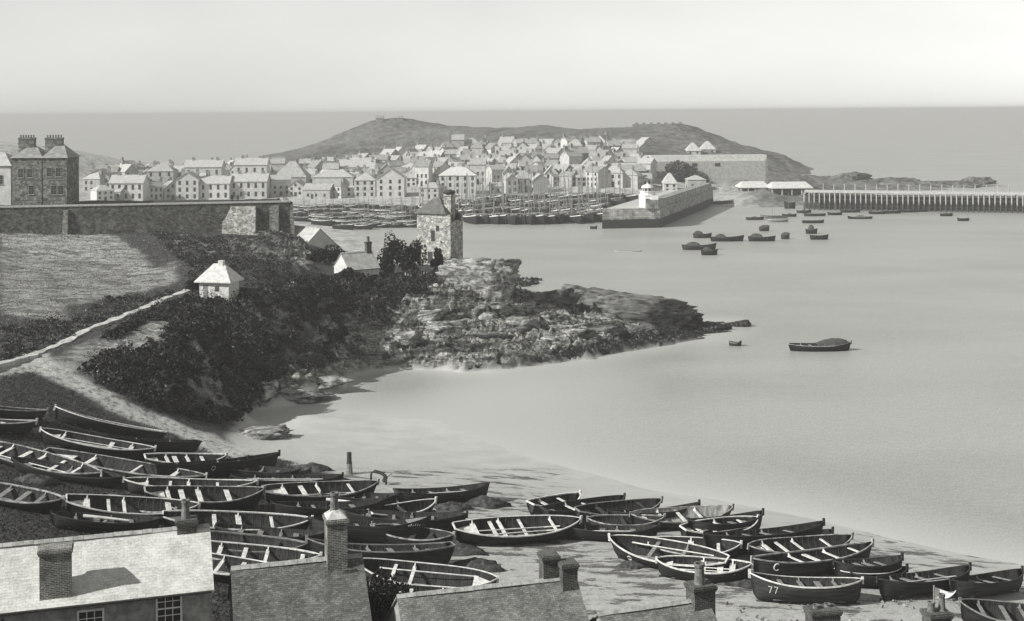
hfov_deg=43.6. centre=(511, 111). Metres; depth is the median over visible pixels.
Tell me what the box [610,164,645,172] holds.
town house
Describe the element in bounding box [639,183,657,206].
lighthouse
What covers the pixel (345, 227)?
fishing lugger
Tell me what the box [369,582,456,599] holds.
open boat
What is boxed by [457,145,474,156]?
town house
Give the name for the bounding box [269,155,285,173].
town house
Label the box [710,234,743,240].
moored boat
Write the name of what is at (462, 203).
fishing lugger
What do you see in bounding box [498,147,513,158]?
town house
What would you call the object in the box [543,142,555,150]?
town house
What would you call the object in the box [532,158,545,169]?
town house
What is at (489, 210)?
fishing lugger
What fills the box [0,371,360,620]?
bank grass
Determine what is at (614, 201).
fishing lugger
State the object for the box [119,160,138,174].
town house
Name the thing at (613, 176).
town house
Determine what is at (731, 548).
open boat
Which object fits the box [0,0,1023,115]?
sky
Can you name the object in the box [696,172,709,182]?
dark tree
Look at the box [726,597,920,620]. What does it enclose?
weeds
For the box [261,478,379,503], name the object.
open boat
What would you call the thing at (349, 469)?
mooring post
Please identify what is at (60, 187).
window
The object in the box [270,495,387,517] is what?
open boat
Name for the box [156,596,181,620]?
window
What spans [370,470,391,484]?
iron winch
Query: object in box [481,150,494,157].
town house
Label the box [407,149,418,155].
town house
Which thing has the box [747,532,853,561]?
open boat
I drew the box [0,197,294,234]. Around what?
retaining wall
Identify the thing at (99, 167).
town house
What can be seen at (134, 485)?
open boat
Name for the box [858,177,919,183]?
reef
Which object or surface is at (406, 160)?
town house
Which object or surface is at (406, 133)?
town ground
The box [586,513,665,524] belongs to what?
open boat
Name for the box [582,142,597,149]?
town house
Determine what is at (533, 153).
town house
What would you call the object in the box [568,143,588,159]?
town house
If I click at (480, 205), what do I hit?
fishing lugger
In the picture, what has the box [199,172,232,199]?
building
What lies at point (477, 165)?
town house
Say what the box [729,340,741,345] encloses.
moored boat
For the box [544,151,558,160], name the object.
town house
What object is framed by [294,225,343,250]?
waterside house
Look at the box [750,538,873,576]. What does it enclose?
open boat
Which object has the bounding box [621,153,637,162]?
town house
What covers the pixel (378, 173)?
town house
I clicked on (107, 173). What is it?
building
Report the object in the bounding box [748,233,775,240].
moored boat
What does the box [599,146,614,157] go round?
town house
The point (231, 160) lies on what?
town house
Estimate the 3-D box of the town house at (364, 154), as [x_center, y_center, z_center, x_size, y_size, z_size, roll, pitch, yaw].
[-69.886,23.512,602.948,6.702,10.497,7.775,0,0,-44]
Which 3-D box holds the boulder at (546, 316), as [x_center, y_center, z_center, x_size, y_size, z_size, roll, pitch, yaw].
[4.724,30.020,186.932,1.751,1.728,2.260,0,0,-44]
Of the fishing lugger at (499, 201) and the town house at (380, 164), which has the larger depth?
the town house at (380, 164)
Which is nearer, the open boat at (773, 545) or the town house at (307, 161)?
the open boat at (773, 545)
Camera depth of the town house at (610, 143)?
579.36 m
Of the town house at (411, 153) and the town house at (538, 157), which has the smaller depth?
the town house at (538, 157)
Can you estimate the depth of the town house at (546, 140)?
600.88 m
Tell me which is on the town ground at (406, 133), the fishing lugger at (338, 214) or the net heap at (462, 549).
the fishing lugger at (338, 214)
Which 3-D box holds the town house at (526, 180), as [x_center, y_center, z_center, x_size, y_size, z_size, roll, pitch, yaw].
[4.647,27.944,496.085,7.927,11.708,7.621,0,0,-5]
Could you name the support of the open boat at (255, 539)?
on the ground at (422, 454)
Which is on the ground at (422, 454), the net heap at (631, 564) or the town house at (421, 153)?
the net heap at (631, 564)
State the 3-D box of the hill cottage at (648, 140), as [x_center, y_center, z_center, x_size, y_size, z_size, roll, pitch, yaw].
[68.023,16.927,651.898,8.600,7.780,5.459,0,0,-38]
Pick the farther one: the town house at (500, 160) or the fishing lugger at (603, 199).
the town house at (500, 160)
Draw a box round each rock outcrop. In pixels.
[435,257,521,303]
[522,301,535,311]
[529,288,580,309]
[562,284,703,328]
[583,313,616,320]
[687,311,702,324]
[689,323,732,330]
[723,320,751,326]
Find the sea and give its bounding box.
[0,108,1023,564]
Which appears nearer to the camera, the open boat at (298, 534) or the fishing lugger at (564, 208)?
the open boat at (298, 534)
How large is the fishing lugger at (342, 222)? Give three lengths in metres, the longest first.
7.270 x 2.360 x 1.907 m
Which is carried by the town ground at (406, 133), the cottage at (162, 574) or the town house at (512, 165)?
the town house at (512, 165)
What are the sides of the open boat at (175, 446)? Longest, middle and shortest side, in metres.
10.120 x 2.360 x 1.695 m
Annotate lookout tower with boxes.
[415,190,462,264]
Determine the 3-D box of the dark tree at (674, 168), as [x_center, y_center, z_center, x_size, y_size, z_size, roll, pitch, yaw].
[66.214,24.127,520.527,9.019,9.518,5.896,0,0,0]
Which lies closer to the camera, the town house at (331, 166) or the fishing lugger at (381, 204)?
the fishing lugger at (381, 204)
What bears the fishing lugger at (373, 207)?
on the town ground at (406, 133)
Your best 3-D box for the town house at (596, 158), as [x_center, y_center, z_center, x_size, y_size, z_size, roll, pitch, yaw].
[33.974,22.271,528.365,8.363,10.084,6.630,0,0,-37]
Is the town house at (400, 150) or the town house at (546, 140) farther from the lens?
the town house at (400, 150)
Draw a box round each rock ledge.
[238,424,292,439]
[278,388,335,403]
[315,374,354,389]
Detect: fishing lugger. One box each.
[293,210,300,216]
[294,202,313,221]
[295,211,310,216]
[298,204,317,208]
[302,197,320,212]
[303,208,314,212]
[309,214,331,217]
[311,219,331,225]
[312,203,329,207]
[314,194,329,212]
[318,202,337,219]
[327,200,347,219]
[330,191,347,208]
[331,212,346,217]
[332,224,353,229]
[333,191,349,211]
[335,220,354,224]
[338,215,360,219]
[343,198,364,214]
[343,203,357,208]
[347,206,363,222]
[349,207,372,229]
[350,208,366,211]
[353,190,368,208]
[353,208,374,218]
[358,205,380,227]
[360,202,378,215]
[367,211,387,227]
[369,194,388,208]
[369,202,378,208]
[371,203,391,215]
[375,198,397,212]
[377,200,396,214]
[379,218,403,221]
[380,202,397,218]
[382,213,402,227]
[388,199,406,210]
[390,193,406,207]
[391,205,412,219]
[399,219,416,223]
[403,214,416,227]
[406,209,417,219]
[407,192,418,208]
[415,179,428,210]
[418,184,428,207]
[454,180,460,209]
[456,181,464,212]
[457,173,471,202]
[457,174,472,207]
[460,178,476,212]
[463,184,478,223]
[469,177,485,203]
[471,185,488,223]
[474,177,487,208]
[475,192,486,213]
[476,172,488,200]
[479,187,501,214]
[480,193,499,224]
[481,175,496,207]
[486,169,501,199]
[486,174,492,203]
[488,206,509,213]
[491,171,507,204]
[491,182,508,223]
[497,178,510,207]
[498,184,517,224]
[501,177,521,212]
[504,191,518,199]
[505,174,522,203]
[507,175,527,207]
[510,185,525,224]
[513,184,530,212]
[518,171,527,198]
[519,188,535,224]
[520,192,538,208]
[522,172,532,201]
[525,181,538,211]
[526,181,546,224]
[530,171,546,199]
[532,173,548,207]
[535,177,551,212]
[536,175,546,203]
[538,184,555,223]
[539,169,555,199]
[545,171,557,202]
[546,176,561,207]
[546,181,564,223]
[550,180,561,211]
[552,166,569,199]
[554,183,572,212]
[555,186,577,222]
[560,177,573,202]
[560,178,574,207]
[567,175,587,202]
[567,181,582,212]
[567,181,585,199]
[567,184,583,223]
[573,176,587,207]
[573,179,595,222]
[575,183,594,210]
[582,165,597,199]
[583,179,603,207]
[584,187,597,203]
[585,180,604,212]
[586,185,602,221]
[594,165,610,198]
[594,171,610,203]
[596,188,612,207]
[606,180,625,205]
[611,169,624,198]
[622,168,637,201]
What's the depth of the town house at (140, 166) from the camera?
621.18 m
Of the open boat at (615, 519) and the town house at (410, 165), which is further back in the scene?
the town house at (410, 165)
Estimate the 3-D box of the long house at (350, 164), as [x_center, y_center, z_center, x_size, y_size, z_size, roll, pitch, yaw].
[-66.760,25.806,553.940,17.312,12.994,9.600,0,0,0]
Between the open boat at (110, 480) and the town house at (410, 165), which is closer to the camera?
the open boat at (110, 480)
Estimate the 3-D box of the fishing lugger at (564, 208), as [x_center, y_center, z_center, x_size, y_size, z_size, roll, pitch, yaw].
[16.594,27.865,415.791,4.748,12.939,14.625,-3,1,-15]
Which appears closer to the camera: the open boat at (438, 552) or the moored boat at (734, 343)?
the open boat at (438, 552)
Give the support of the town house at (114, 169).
on the town ground at (406, 133)
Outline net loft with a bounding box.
[685,175,705,187]
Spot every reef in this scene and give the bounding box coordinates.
[712,201,732,204]
[819,172,872,180]
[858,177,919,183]
[900,180,989,186]
[954,185,979,187]
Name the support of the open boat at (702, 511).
on the ground at (422, 454)
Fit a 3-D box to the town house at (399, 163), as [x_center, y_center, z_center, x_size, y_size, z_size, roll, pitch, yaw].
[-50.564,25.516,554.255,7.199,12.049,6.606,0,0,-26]
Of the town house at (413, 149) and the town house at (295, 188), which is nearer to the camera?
the town house at (295, 188)
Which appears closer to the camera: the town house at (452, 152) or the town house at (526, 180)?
the town house at (526, 180)
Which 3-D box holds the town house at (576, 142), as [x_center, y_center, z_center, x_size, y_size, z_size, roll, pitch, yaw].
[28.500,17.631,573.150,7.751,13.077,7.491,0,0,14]
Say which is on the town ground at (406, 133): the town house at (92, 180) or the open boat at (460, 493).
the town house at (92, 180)
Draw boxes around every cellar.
[567,164,587,170]
[612,163,639,164]
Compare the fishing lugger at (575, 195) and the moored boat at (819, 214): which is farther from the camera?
the fishing lugger at (575, 195)
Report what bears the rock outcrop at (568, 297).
on the ground at (422, 454)
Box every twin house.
[685,142,700,154]
[700,141,715,152]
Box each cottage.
[0,499,213,620]
[227,491,371,620]
[384,550,589,620]
[590,561,717,620]
[636,137,654,144]
[636,142,650,152]
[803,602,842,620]
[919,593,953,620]
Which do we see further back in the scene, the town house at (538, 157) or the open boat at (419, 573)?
the town house at (538, 157)
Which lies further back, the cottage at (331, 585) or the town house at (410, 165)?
the town house at (410, 165)
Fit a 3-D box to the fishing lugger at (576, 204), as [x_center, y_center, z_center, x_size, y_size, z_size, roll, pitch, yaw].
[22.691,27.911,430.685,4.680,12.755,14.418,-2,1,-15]
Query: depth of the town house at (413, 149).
608.78 m
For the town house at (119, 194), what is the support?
on the town ground at (406, 133)
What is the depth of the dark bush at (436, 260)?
193.54 m
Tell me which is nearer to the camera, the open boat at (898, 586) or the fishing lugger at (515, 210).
the open boat at (898, 586)
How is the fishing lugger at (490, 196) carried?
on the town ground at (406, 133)
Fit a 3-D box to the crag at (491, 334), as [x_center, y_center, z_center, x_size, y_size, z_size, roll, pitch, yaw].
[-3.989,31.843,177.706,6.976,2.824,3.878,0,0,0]
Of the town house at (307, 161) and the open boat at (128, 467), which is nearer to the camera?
the open boat at (128, 467)
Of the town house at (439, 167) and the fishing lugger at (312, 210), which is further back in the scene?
the town house at (439, 167)
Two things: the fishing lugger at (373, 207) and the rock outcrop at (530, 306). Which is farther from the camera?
the fishing lugger at (373, 207)
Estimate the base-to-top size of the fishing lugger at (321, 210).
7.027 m
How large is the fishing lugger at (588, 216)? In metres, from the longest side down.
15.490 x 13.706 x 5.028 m
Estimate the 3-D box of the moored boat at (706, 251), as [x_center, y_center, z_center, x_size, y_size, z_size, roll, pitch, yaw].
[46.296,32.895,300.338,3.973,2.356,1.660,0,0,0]
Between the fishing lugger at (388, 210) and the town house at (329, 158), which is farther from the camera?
the town house at (329, 158)
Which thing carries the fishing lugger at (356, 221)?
on the town ground at (406, 133)
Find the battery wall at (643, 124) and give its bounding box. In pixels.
[632,122,681,126]
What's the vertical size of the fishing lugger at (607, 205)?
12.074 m
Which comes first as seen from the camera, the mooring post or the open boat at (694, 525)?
the open boat at (694, 525)
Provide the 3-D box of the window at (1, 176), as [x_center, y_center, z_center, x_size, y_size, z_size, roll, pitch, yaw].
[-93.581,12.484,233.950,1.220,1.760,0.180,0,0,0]
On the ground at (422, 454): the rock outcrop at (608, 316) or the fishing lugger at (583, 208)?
the rock outcrop at (608, 316)
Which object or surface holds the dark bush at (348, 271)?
on the ground at (422, 454)
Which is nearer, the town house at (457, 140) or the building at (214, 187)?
the building at (214, 187)
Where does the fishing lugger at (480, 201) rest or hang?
on the town ground at (406, 133)
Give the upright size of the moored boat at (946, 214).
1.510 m
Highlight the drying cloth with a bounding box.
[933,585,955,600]
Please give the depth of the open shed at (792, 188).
474.87 m
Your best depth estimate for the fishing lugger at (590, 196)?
463.79 m
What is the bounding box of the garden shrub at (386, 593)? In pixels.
[366,567,414,620]
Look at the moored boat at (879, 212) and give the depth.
413.66 m
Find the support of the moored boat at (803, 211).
on the sea
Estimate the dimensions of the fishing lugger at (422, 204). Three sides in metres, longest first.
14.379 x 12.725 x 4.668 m
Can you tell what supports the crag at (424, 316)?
on the ground at (422, 454)
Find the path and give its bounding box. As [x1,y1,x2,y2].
[0,289,191,367]
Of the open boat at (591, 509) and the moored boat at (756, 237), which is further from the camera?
the moored boat at (756, 237)
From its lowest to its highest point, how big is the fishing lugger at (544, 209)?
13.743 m
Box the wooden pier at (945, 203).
[803,184,1023,212]
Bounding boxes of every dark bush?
[186,278,198,293]
[306,244,347,264]
[335,267,364,280]
[376,230,406,272]
[400,239,427,273]
[430,248,443,267]
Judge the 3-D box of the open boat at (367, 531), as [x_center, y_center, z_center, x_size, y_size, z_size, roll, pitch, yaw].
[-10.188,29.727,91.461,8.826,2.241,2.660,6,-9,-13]
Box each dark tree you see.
[664,160,685,179]
[681,162,697,178]
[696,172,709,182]
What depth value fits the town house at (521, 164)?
525.16 m
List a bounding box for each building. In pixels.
[84,165,114,184]
[108,171,149,200]
[147,160,178,183]
[175,168,200,199]
[183,157,225,174]
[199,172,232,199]
[231,170,270,198]
[234,155,270,173]
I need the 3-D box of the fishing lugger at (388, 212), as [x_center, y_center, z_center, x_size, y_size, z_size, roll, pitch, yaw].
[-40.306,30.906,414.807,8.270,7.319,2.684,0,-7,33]
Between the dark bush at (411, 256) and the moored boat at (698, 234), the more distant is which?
the moored boat at (698, 234)
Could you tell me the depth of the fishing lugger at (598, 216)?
393.34 m
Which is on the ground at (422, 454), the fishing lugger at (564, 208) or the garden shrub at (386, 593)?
the garden shrub at (386, 593)
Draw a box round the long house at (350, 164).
[339,156,377,171]
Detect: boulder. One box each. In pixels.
[259,380,277,402]
[448,301,455,312]
[472,304,489,316]
[478,312,497,320]
[539,311,549,318]
[540,336,556,341]
[549,343,558,350]
[558,314,568,318]
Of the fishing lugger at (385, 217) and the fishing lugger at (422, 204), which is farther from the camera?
the fishing lugger at (422, 204)
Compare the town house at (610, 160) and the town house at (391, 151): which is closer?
the town house at (610, 160)
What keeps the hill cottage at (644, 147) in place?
on the town ground at (406, 133)
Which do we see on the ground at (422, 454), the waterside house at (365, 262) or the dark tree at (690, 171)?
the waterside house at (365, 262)
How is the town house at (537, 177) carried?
on the town ground at (406, 133)
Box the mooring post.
[346,452,352,474]
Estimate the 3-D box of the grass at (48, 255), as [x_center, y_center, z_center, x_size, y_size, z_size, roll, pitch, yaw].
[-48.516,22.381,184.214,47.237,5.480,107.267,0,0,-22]
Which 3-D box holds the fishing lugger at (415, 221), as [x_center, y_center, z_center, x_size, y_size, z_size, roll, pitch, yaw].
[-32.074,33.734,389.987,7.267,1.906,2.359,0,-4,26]
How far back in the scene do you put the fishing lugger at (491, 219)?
387.68 m
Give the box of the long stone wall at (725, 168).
[649,154,767,182]
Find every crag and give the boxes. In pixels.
[374,341,398,356]
[392,330,424,346]
[416,309,448,323]
[424,318,469,337]
[465,331,507,339]
[488,302,523,315]
[498,315,540,335]
[549,323,588,337]
[585,324,623,333]
[628,323,659,334]
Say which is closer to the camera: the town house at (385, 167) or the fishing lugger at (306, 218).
the fishing lugger at (306, 218)
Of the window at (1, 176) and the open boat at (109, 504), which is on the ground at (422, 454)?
the open boat at (109, 504)
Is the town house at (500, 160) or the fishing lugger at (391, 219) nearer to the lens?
the fishing lugger at (391, 219)
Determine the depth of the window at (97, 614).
60.83 m
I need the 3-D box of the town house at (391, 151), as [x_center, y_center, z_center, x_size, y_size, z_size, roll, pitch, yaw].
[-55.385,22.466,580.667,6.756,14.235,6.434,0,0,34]
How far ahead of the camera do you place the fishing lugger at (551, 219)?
386.33 m
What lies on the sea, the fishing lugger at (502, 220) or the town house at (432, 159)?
the fishing lugger at (502, 220)
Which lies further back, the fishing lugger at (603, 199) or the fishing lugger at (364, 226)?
the fishing lugger at (603, 199)
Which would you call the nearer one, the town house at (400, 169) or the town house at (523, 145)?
the town house at (400, 169)
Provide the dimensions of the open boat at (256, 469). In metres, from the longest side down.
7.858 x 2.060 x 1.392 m
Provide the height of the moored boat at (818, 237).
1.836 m
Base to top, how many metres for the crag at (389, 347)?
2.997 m
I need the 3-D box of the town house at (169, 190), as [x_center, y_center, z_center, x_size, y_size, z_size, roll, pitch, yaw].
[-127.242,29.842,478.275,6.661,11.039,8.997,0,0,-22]
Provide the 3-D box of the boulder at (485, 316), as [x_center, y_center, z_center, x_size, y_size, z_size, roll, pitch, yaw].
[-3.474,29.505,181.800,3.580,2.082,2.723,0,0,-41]
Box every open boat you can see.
[0,406,48,423]
[0,418,37,435]
[0,441,102,477]
[0,482,64,513]
[11,455,124,488]
[39,426,156,461]
[43,447,207,478]
[49,510,163,531]
[53,404,166,438]
[66,494,200,521]
[89,428,201,452]
[107,494,177,513]
[122,477,258,493]
[144,452,227,462]
[144,485,265,509]
[150,450,280,477]
[162,510,313,531]
[210,530,307,552]
[211,540,321,562]
[212,461,300,474]
[212,553,265,581]
[214,522,324,549]
[230,472,343,486]
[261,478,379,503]
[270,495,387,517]
[305,535,455,564]
[308,513,430,542]
[320,490,398,504]
[342,508,467,531]
[363,558,498,586]
[368,496,436,517]
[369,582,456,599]
[373,523,454,543]
[393,482,489,503]
[452,515,582,544]
[526,490,581,514]
[540,493,625,515]
[565,523,659,540]
[574,496,663,523]
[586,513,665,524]
[607,499,700,517]
[608,533,729,571]
[629,503,733,528]
[647,536,741,558]
[655,555,752,581]
[679,514,759,536]
[688,508,763,532]
[703,518,824,553]
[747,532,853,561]
[748,569,863,603]
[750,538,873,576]
[768,526,833,534]
[833,552,903,576]
[850,563,908,586]
[876,562,971,600]
[948,566,1023,600]
[958,597,1023,620]
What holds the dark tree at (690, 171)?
on the town ground at (406, 133)
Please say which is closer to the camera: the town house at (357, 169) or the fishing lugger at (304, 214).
the fishing lugger at (304, 214)
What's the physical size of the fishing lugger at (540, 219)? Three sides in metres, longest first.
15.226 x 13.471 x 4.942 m
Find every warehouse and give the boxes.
[312,170,356,185]
[354,169,376,197]
[376,167,406,197]
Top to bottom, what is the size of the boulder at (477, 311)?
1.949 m
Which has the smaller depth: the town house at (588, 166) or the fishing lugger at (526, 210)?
the fishing lugger at (526, 210)
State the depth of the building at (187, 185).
473.96 m
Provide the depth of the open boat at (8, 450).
102.22 m
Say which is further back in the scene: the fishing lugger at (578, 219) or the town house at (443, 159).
the town house at (443, 159)
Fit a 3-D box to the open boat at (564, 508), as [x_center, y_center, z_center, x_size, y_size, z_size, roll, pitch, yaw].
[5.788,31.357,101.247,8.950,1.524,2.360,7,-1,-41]
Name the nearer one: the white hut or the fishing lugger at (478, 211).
the white hut
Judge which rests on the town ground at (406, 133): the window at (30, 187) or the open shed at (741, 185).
the open shed at (741, 185)
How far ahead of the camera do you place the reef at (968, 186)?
547.86 m
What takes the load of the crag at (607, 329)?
on the ground at (422, 454)
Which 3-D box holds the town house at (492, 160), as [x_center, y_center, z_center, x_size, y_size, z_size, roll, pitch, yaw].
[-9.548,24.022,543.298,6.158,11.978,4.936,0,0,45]
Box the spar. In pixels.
[83,514,128,533]
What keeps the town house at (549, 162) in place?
on the town ground at (406, 133)
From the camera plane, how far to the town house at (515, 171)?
515.55 m
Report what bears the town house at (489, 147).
on the town ground at (406, 133)
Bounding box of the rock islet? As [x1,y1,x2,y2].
[960,177,996,184]
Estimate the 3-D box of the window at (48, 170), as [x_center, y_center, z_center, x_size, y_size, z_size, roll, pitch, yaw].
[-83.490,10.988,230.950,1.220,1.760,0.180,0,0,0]
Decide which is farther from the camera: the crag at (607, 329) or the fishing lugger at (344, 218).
the fishing lugger at (344, 218)
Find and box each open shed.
[735,181,766,191]
[767,181,812,194]
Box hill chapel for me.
[375,115,383,121]
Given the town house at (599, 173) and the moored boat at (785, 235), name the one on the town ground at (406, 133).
the town house at (599, 173)
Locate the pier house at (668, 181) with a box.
[661,173,677,190]
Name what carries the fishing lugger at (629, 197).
on the town ground at (406, 133)
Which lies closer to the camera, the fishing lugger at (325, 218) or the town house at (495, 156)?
the fishing lugger at (325, 218)
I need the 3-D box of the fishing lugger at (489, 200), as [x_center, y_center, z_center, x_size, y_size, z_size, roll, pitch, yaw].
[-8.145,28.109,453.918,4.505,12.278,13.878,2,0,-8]
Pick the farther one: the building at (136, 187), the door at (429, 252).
the building at (136, 187)
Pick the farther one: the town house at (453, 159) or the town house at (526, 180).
the town house at (453, 159)
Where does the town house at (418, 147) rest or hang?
on the town ground at (406, 133)
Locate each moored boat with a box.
[682,242,716,249]
[693,231,711,237]
[701,247,717,254]
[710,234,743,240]
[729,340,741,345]
[746,216,763,219]
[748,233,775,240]
[759,225,768,230]
[760,201,787,217]
[768,219,787,221]
[781,232,789,238]
[782,192,796,216]
[784,201,795,208]
[787,338,851,351]
[796,189,811,212]
[802,220,823,222]
[803,213,825,215]
[805,225,816,233]
[810,234,828,239]
[827,189,841,214]
[840,209,860,212]
[847,215,872,218]
[869,211,885,213]
[886,210,900,213]
[898,209,915,212]
[913,209,927,211]
[940,213,952,215]
[957,217,968,220]
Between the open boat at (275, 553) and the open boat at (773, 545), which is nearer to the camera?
the open boat at (275, 553)
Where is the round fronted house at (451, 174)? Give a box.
[438,162,476,194]
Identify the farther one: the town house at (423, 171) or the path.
the town house at (423, 171)
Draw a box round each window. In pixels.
[0,175,2,184]
[18,168,23,177]
[27,168,32,177]
[28,185,33,194]
[46,168,51,176]
[51,185,56,194]
[55,167,60,176]
[58,185,63,194]
[77,608,103,620]
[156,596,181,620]
[431,230,434,240]
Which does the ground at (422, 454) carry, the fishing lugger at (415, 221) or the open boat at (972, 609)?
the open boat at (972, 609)
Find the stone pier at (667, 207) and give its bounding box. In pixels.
[602,183,712,228]
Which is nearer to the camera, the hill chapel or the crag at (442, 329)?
the crag at (442, 329)
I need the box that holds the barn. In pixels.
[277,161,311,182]
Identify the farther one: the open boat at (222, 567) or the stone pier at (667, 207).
the stone pier at (667, 207)
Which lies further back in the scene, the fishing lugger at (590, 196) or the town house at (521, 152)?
the town house at (521, 152)
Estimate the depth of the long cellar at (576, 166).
512.89 m
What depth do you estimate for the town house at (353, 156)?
601.50 m
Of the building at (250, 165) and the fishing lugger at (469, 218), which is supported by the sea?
the fishing lugger at (469, 218)
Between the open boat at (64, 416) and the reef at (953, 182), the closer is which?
the open boat at (64, 416)
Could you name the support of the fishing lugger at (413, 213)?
on the sea
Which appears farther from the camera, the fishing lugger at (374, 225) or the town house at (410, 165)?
the town house at (410, 165)
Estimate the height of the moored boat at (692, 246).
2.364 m
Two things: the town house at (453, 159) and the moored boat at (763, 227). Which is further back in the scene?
the town house at (453, 159)
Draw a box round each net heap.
[12,473,61,486]
[293,462,333,472]
[433,501,472,511]
[449,557,504,572]
[452,543,488,556]
[460,495,511,508]
[616,560,653,568]
[716,577,751,589]
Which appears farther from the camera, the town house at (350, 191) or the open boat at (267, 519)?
the town house at (350, 191)
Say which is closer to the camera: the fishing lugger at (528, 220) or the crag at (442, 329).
the crag at (442, 329)
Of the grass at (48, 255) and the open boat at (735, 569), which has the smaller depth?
the open boat at (735, 569)
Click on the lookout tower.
(439, 222)
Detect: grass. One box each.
[0,230,294,358]
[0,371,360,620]
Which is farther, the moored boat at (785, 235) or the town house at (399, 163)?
the town house at (399, 163)
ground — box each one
[0,118,1001,264]
[0,198,1023,620]
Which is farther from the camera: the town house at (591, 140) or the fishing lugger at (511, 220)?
the town house at (591, 140)
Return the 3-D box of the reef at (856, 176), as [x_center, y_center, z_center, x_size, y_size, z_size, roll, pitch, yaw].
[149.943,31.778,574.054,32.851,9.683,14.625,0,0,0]
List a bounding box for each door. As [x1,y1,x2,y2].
[203,285,207,296]
[428,251,431,263]
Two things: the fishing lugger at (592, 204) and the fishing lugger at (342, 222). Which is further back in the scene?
the fishing lugger at (592, 204)
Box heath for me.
[0,229,298,360]
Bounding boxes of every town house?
[83,169,105,192]
[89,162,107,172]
[90,182,113,200]
[105,163,119,174]
[114,186,124,200]
[118,157,137,168]
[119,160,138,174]
[137,160,144,169]
[143,165,148,174]
[145,161,156,168]
[149,177,163,199]
[163,176,175,199]
[174,166,182,170]
[226,162,231,174]
[227,157,234,165]
[230,165,234,174]
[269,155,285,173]
[270,171,291,195]
[287,177,305,195]
[299,155,313,165]
[302,183,333,198]
[305,166,319,173]
[307,156,322,171]
[322,154,332,160]
[322,159,339,169]
[333,177,348,198]
[345,152,360,158]
[346,183,353,197]
[347,170,363,177]
[351,165,362,172]
[357,150,368,157]
[359,155,376,158]
[362,164,381,176]
[371,151,388,161]
[375,159,386,168]
[380,145,399,154]
[380,160,390,173]
[386,152,399,159]
[387,156,404,167]
[392,165,406,172]
[395,143,404,156]
[402,146,419,156]
[402,161,415,169]
[402,171,416,186]
[403,156,413,164]
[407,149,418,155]
[408,164,414,172]
[410,153,425,162]
[414,156,432,186]
[415,142,428,151]
[416,149,428,156]
[419,180,446,198]
[425,154,436,163]
[426,144,440,151]
[427,146,444,156]
[433,157,449,181]
[437,154,448,161]
[439,139,453,148]
[444,147,458,156]
[447,154,462,161]
[448,162,469,166]
[451,131,464,148]
[454,159,469,168]
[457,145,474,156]
[460,152,475,161]
[464,135,477,145]
[469,154,486,183]
[470,139,484,155]
[478,136,486,144]
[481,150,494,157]
[484,151,497,158]
[485,139,495,152]
[485,161,504,183]
[486,154,496,164]
[488,182,501,191]
[494,144,510,152]
[495,154,506,163]
[498,133,513,146]
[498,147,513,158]
[502,161,514,176]
[502,169,517,193]
[503,161,517,170]
[506,153,517,162]
[511,135,527,146]
[513,149,521,157]
[513,168,524,175]
[515,138,528,150]
[515,168,532,191]
[516,150,531,170]
[517,157,533,170]
[518,147,531,155]
[525,135,541,145]
[525,161,542,176]
[526,141,541,151]
[530,169,548,192]
[531,149,543,157]
[532,150,542,161]
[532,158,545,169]
[539,136,553,142]
[542,141,557,150]
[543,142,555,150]
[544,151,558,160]
[544,156,559,169]
[546,144,563,156]
[549,169,561,186]
[552,133,560,147]
[553,160,571,171]
[558,168,576,186]
[559,146,582,163]
[560,133,575,147]
[566,136,583,146]
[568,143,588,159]
[568,165,584,172]
[575,170,585,186]
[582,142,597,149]
[583,153,601,160]
[583,161,597,172]
[584,135,600,145]
[585,163,609,187]
[586,157,604,165]
[589,151,600,156]
[595,142,611,150]
[598,131,611,145]
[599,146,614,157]
[601,151,617,165]
[606,136,620,148]
[607,162,625,187]
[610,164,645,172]
[611,144,622,151]
[613,149,630,156]
[615,156,624,162]
[621,142,638,153]
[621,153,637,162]
[624,165,641,188]
[637,154,656,180]
[642,169,651,185]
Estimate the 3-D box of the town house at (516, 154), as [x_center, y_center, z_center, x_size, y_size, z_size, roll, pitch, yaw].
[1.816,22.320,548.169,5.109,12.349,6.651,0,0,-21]
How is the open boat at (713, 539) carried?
on the ground at (422, 454)
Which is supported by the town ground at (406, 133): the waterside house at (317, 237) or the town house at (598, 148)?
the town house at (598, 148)
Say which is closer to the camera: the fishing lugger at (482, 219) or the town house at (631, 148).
the fishing lugger at (482, 219)
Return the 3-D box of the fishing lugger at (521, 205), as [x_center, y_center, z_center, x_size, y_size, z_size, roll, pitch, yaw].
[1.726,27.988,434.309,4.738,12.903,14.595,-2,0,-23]
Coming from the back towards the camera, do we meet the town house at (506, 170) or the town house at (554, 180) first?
the town house at (506, 170)
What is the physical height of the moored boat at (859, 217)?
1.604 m
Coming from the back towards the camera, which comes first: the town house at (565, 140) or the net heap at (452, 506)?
the town house at (565, 140)
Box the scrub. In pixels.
[77,267,443,423]
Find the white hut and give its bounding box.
[194,260,243,301]
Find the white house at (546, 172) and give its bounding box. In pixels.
[544,165,557,183]
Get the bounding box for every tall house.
[0,152,11,204]
[10,135,46,205]
[41,135,80,204]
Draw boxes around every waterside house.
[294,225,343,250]
[333,236,380,278]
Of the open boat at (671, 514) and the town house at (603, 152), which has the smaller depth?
the open boat at (671, 514)
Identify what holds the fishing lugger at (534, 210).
on the sea
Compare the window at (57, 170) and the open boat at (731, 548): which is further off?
the window at (57, 170)
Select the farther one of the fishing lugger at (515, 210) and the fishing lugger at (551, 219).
the fishing lugger at (515, 210)

